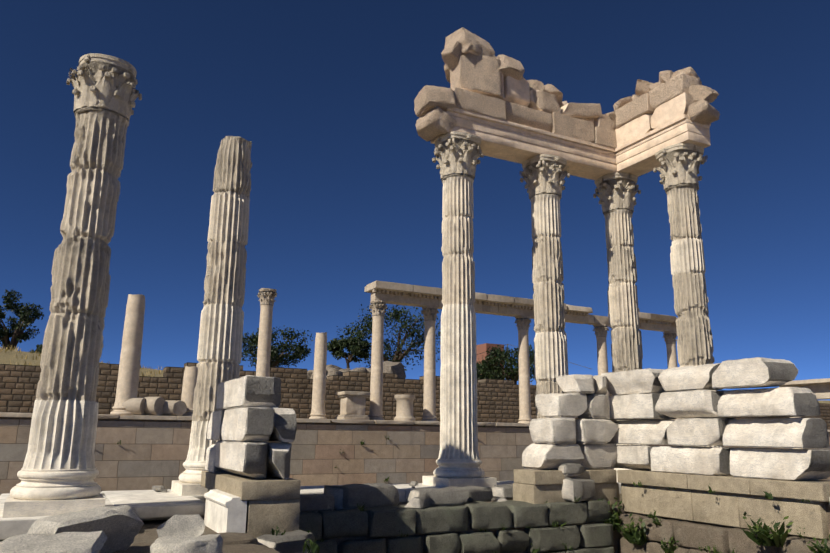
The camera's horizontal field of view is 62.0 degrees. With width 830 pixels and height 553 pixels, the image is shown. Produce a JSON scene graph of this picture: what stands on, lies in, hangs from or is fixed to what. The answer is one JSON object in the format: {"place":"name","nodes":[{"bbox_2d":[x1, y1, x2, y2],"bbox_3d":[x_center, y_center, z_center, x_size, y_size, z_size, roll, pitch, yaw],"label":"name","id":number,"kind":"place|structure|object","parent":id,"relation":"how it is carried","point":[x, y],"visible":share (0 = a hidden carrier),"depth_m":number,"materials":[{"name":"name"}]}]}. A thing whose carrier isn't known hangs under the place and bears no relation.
{"place":"outdoors","nodes":[
{"label":"outdoors","id":0,"kind":"place"},
{"bbox_2d":[0,349,829,403],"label":"hill terrain","id":1,"kind":"structure","parent":0,"point":[6,356],"depth_m":53.83,"materials":[{"name":"beige soil"}]},
{"bbox_2d":[0,289,43,349],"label":"tree","id":2,"kind":"object","parent":1,"relation":"on","point":[16,332],"visible":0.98,"depth_m":70.74,"materials":[{"name":"green plant"}]},
{"bbox_2d":[29,344,42,353],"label":"bush","id":3,"kind":"object","parent":1,"relation":"on","point":[39,347],"visible":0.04,"depth_m":94.99,"materials":[{"name":"green plant"}]},
{"bbox_2d":[0,344,531,384],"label":"hill dry grass tufts","id":4,"kind":"object","parent":1,"relation":"on","point":[11,349],"visible":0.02,"depth_m":55.57,"materials":[{"name":"brown plant"}]},
{"bbox_2d":[239,325,312,369],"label":"tree","id":5,"kind":"object","parent":1,"relation":"on","point":[278,355],"visible":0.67,"depth_m":61.63,"materials":[{"name":"green plant"}]},
{"bbox_2d":[327,337,370,367],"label":"tree","id":6,"kind":"object","parent":1,"relation":"on","point":[335,347],"visible":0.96,"depth_m":59.57,"materials":[{"name":"green plant"}]},
{"bbox_2d":[307,361,405,379],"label":"hill rocks","id":7,"kind":"object","parent":1,"relation":"on","point":[397,368],"visible":0.04,"depth_m":45.15,"materials":[{"name":"beige stone"}]},
{"bbox_2d":[337,304,440,370],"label":"tree","id":8,"kind":"object","parent":1,"relation":"on","point":[399,354],"visible":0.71,"depth_m":60.77,"materials":[{"name":"green plant"}]},
{"bbox_2d":[476,362,501,381],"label":"bush","id":9,"kind":"object","parent":1,"relation":"on","point":[481,375],"visible":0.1,"depth_m":73.33,"materials":[{"name":"green plant"}]},
{"bbox_2d":[476,344,534,383],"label":"tree","id":10,"kind":"object","parent":1,"relation":"on","point":[493,368],"visible":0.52,"depth_m":58.73,"materials":[{"name":"green plant"}]},
{"bbox_2d":[436,318,590,368],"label":"hill","id":11,"kind":"structure","parent":1,"relation":"on","point":[516,346],"depth_m":89.58,"materials":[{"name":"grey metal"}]},
{"bbox_2d":[0,0,829,400],"label":"sky","id":12,"kind":"structure","parent":0,"point":[346,193],"materials":[{"name":"blue"}]},
{"bbox_2d":[299,499,613,552],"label":"stone wall","id":13,"kind":"structure","parent":0,"point":[575,532],"depth_m":14.03,"materials":[{"name":"grey stone"}]},
{"bbox_2d":[476,343,504,374],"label":"distant building","id":14,"kind":"structure","parent":0,"point":[481,348],"depth_m":168.60,"materials":[{"name":"red"}]},
{"bbox_3d":[21.015,8.339,30.925,0.914,5.772,0.911,7,-14,-27],"label":"hall column","id":15,"kind":"object","parent":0,"visible":0},
{"bbox_2d":[779,378,829,399],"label":"hall entablature fragment","id":16,"kind":"object","parent":15,"relation":"on","point":[819,389],"visible":0.67,"depth_m":33.60,"materials":[{"name":"stone"}]},
{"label":"hall floor","id":17,"kind":"structure","parent":0,"visible":0},
{"bbox_2d":[256,288,276,376],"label":"column","id":18,"kind":"structure","parent":17,"relation":"on","point":[266,296],"depth_m":30.22,"materials":[{"name":"stone"}]},
{"bbox_2d":[309,332,326,418],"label":"column","id":19,"kind":"structure","parent":17,"relation":"on","point":[319,387],"depth_m":30.95,"materials":[{"name":"stone"}]},
{"bbox_2d":[335,391,414,420],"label":"pedestals","id":20,"kind":"object","parent":17,"relation":"on","point":[352,405],"visible":0.98,"depth_m":31.06,"materials":[{"name":"stone"}]},
{"bbox_2d":[368,300,386,419],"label":"column","id":21,"kind":"structure","parent":17,"relation":"on","point":[378,308],"depth_m":32.42,"materials":[{"name":"stone"}]},
{"bbox_2d":[364,280,677,331],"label":"entablature","id":22,"kind":"structure","parent":21,"relation":"on","point":[407,294],"depth_m":35.91,"materials":[{"name":"stone"}]},
{"bbox_2d":[0,362,829,429],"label":"hall wall","id":23,"kind":"structure","parent":17,"relation":"on","point":[497,400],"depth_m":36.85,"materials":[{"name":"brown stone"}]},
{"bbox_2d":[421,306,438,420],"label":"column","id":24,"kind":"structure","parent":17,"relation":"on","point":[429,313],"depth_m":33.69,"materials":[{"name":"stone"}]},
{"bbox_2d":[515,316,531,422],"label":"column","id":25,"kind":"structure","parent":17,"relation":"on","point":[523,323],"depth_m":36.25,"materials":[{"name":"stone"}]},
{"bbox_2d":[593,324,609,395],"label":"column","id":26,"kind":"structure","parent":17,"relation":"on","point":[601,330],"depth_m":39.05,"materials":[{"name":"stone"}]},
{"bbox_2d":[663,331,681,419],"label":"column","id":27,"kind":"structure","parent":17,"relation":"on","point":[670,340],"depth_m":41.58,"materials":[{"name":"stone"}]},
{"label":"ground","id":28,"kind":"structure","parent":0,"visible":0},
{"bbox_2d":[0,419,829,494],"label":"retaining wall","id":29,"kind":"structure","parent":28,"relation":"on","point":[145,455],"depth_m":29.12,"materials":[{"name":"beige stone"}]},
{"bbox_2d":[110,294,144,419],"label":"column","id":30,"kind":"structure","parent":29,"relation":"on","point":[128,374],"depth_m":26.88,"materials":[{"name":"stone"}]},
{"bbox_2d":[118,397,186,415],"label":"column drums","id":31,"kind":"object","parent":29,"relation":"on","point":[160,406],"visible":0.92,"depth_m":26.59,"materials":[{"name":"stone"}]},
{"bbox_2d":[181,366,197,415],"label":"broken column","id":32,"kind":"structure","parent":29,"relation":"on","point":[189,382],"depth_m":27.85,"materials":[{"name":"stone"}]},
{"bbox_2d":[0,417,829,432],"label":"terrace ledge","id":33,"kind":"object","parent":29,"relation":"on","point":[297,423],"visible":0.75,"depth_m":29.50,"materials":[{"name":"beige stone"}]},
{"bbox_2d":[0,412,829,431],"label":"wall coping","id":34,"kind":"object","parent":33,"relation":"on","point":[109,416],"visible":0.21,"depth_m":29.36,"materials":[{"name":"beige stone"}]},
{"bbox_2d":[0,494,829,552],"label":"temple foundation","id":35,"kind":"object","parent":28,"relation":"on","point":[617,536],"visible":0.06,"depth_m":13.65,"materials":[{"name":"grey stone"}]},
{"bbox_2d":[0,505,222,552],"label":"boulders","id":36,"kind":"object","parent":35,"relation":"on","point":[107,529],"depth_m":7.95,"materials":[{"name":"stone"}]},
{"bbox_2d":[204,489,246,532],"bbox_3d":[-3.249,4.038,11.675,0.345,0.710,1.750,7,-14,-27],"label":"stone block","id":37,"kind":"object","parent":35,"relation":"on","point":[225,512],"visible":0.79,"depth_m":11.10,"materials":[{"name":"white stone"}]},
{"bbox_2d":[201,471,300,537],"bbox_3d":[-3.106,4.130,12.625,1.004,0.966,3.354,7,-14,-27],"label":"stone pedestal","id":38,"kind":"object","parent":35,"relation":"on","point":[273,502],"visible":0.71,"depth_m":11.27,"materials":[{"name":"beige stone"}]},
{"bbox_2d":[205,375,296,479],"bbox_3d":[-3.107,2.826,12.916,0.914,1.726,3.214,7,-14,-27],"label":"pile","id":39,"kind":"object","parent":35,"relation":"on","point":[252,428],"visible":1,"depth_m":11.81,"materials":[{"name":"white stone"}]},
{"bbox_2d":[101,481,506,505],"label":"small rubble stones","id":40,"kind":"object","parent":35,"relation":"on","point":[162,489],"visible":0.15,"depth_m":15.06,"materials":[{"name":"stone"}]},
{"bbox_2d":[0,481,620,539],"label":"stone paving","id":41,"kind":"structure","parent":35,"relation":"on","point":[148,505],"depth_m":12.69,"materials":[{"name":"stone"}]},
{"bbox_2d":[2,53,141,517],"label":"column","id":42,"kind":"structure","parent":41,"relation":"on","point":[57,473],"depth_m":11.72,"materials":[{"name":"stone"}]},
{"bbox_2d":[171,136,251,495],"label":"column","id":43,"kind":"structure","parent":41,"relation":"on","point":[219,354],"depth_m":15.76,"materials":[{"name":"stone"}]},
{"bbox_2d":[422,131,496,486],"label":"column","id":44,"kind":"structure","parent":41,"relation":"on","point":[458,460],"depth_m":18.50,"materials":[{"name":"stone"}]},
{"bbox_2d":[414,27,719,179],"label":"entablature","id":45,"kind":"structure","parent":44,"relation":"on","point":[501,107],"depth_m":20.76,"materials":[{"name":"stone"}]},
{"bbox_2d":[519,154,569,418],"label":"column","id":46,"kind":"structure","parent":41,"relation":"on","point":[545,174],"depth_m":20.42,"materials":[{"name":"stone"}]},
{"bbox_2d":[593,172,647,480],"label":"column","id":47,"kind":"structure","parent":41,"relation":"on","point":[617,191],"depth_m":21.87,"materials":[{"name":"stone"}]},
{"bbox_2d":[653,143,722,446],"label":"column","id":48,"kind":"structure","parent":41,"relation":"on","point":[678,170],"depth_m":19.63,"materials":[{"name":"stone"}]},
{"bbox_2d":[257,463,595,552],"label":"stone blocks","id":49,"kind":"structure","parent":35,"relation":"on","point":[345,496],"depth_m":14.09,"materials":[{"name":"grey stone"}]},
{"bbox_2d":[112,501,829,552],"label":"ground","id":50,"kind":"structure","parent":35,"relation":"attached to","point":[689,536],"depth_m":13.42,"materials":[{"name":"grey stone"}]},
{"bbox_2d":[117,425,829,552],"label":"weeds","id":51,"kind":"object","parent":35,"relation":"on","point":[763,536],"visible":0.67,"depth_m":12.76,"materials":[{"name":"green plant"}]},
{"bbox_2d":[513,469,829,538],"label":"stone base wall","id":52,"kind":"structure","parent":35,"relation":"on","point":[730,500],"depth_m":14.20,"materials":[{"name":"beige stone"}]},
{"bbox_2d":[522,357,829,480],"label":"stone block wall","id":53,"kind":"structure","parent":35,"relation":"on","point":[703,403],"depth_m":14.84,"materials":[{"name":"white stone"}]}
]}

